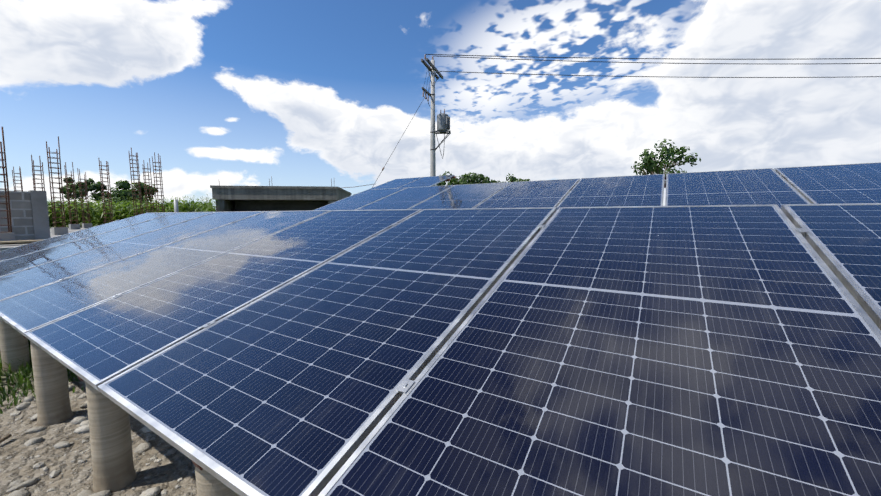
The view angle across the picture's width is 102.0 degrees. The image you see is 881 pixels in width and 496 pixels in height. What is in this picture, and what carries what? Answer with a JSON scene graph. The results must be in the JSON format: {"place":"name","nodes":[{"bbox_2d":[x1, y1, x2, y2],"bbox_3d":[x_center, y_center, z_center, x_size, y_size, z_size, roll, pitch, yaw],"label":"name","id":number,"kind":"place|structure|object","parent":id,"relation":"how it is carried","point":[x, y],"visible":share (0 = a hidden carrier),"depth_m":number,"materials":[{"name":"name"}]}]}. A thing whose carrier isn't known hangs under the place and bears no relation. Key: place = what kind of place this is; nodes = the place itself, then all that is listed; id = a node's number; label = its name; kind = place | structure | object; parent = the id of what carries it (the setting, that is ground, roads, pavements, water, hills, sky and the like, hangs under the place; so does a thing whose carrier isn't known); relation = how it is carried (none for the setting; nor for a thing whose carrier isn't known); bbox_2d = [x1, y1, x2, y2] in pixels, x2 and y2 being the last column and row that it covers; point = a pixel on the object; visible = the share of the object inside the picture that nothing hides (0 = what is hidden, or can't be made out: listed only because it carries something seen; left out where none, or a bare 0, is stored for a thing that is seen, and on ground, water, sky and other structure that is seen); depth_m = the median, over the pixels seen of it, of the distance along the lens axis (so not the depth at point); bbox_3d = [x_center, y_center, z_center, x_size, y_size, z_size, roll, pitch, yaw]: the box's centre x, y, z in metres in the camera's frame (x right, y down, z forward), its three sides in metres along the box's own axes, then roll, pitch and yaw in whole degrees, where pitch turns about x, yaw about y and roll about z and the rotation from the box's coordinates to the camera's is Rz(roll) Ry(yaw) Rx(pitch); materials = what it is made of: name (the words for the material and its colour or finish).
{"place":"outdoors","nodes":[
{"label":"outdoors","id":0,"kind":"place"},
{"bbox_2d":[0,341,196,495],"bbox_3d":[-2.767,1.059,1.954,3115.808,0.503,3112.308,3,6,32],"label":"ground","id":1,"kind":"structure","parent":0,"point":[68,481],"depth_m":2.14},
{"bbox_2d":[0,339,82,413],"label":"bank grass","id":2,"kind":"structure","parent":1,"relation":"on","point":[26,373],"depth_m":2.95,"materials":[{"name":"green plant"}]},
{"bbox_2d":[60,176,106,199],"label":"tree","id":3,"kind":"object","parent":1,"relation":"on","point":[92,185],"visible":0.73,"depth_m":42.68,"materials":[{"name":"green plant"}]},
{"bbox_2d":[0,127,178,250],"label":"construction site","id":4,"kind":"object","parent":1,"relation":"on","point":[24,217],"visible":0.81,"depth_m":8.69,"materials":[{"name":"concrete"}]},
{"bbox_2d":[0,371,194,495],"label":"stones","id":5,"kind":"object","parent":1,"relation":"on","point":[18,487],"visible":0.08,"depth_m":2.22,"materials":[{"name":"grey stone"}]},
{"bbox_2d":[90,180,158,204],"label":"tree","id":6,"kind":"object","parent":1,"relation":"on","point":[125,191],"visible":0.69,"depth_m":44.89,"materials":[{"name":"green plant"}]},
{"bbox_2d":[210,177,372,211],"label":"unfinished building","id":7,"kind":"structure","parent":1,"relation":"on","point":[266,198],"depth_m":20.61,"materials":[{"name":"concrete"}]},
{"bbox_2d":[372,54,450,187],"bbox_3d":[-2.426,-4.954,18.815,6.067,10.220,2.347,-1,5,-11],"label":"utility pole","id":8,"kind":"object","parent":1,"relation":"on","point":[443,123],"visible":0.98,"depth_m":18.89,"materials":[{"name":"concrete"}]},
{"bbox_2d":[426,54,880,77],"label":"power lines","id":9,"kind":"object","parent":8,"relation":"attached to","point":[651,62],"visible":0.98,"depth_m":18.42,"materials":[{"name":"black metal"}]},
{"bbox_2d":[368,175,455,189],"bbox_3d":[-1.110,-0.792,10.750,2.408,2.855,2.193,3,6,32],"label":"solar table","id":10,"kind":"object","parent":1,"relation":"on","point":[416,182],"visible":0.17,"depth_m":10.88,"materials":[{"name":"glass"}]},
{"bbox_2d":[0,203,880,495],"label":"solar table","id":11,"kind":"object","parent":1,"relation":"on","point":[654,351],"visible":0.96,"depth_m":1.24,"materials":[{"name":"glass"}]},
{"bbox_2d":[436,171,469,185],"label":"tree","id":12,"kind":"object","parent":1,"relation":"on","point":[454,181],"visible":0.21,"depth_m":88.50,"materials":[{"name":"green plant"}]},
{"bbox_2d":[459,172,489,183],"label":"tree","id":13,"kind":"object","parent":1,"relation":"on","point":[473,178],"visible":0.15,"depth_m":90.29,"materials":[{"name":"green plant"}]},
{"bbox_2d":[475,174,495,183],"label":"tree","id":14,"kind":"object","parent":1,"relation":"on","point":[491,181],"depth_m":91.73,"materials":[{"name":"green plant"}]},
{"bbox_2d":[496,173,520,182],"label":"tree","id":15,"kind":"object","parent":1,"relation":"on","point":[512,179],"visible":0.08,"depth_m":93.20,"materials":[{"name":"green plant"}]},
{"bbox_2d":[315,162,880,210],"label":"solar table","id":16,"kind":"object","parent":1,"relation":"on","point":[841,184],"visible":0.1,"depth_m":4.50,"materials":[{"name":"glass"}]},
{"bbox_2d":[631,139,700,176],"bbox_3d":[17.505,-4.715,29.041,4.981,7.539,4.569,-3,6,-28],"label":"tree","id":17,"kind":"object","parent":1,"relation":"on","point":[650,165],"visible":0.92,"depth_m":28.12,"materials":[{"name":"green plant"}]},
{"bbox_2d":[47,195,220,227],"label":"maize field","id":18,"kind":"structure","parent":0,"point":[124,209],"depth_m":18.62,"materials":[{"name":"green plant"}]},
{"bbox_2d":[0,0,880,206],"label":"sky","id":19,"kind":"structure","parent":0,"point":[225,92],"materials":[{"name":"blue"}]}
]}

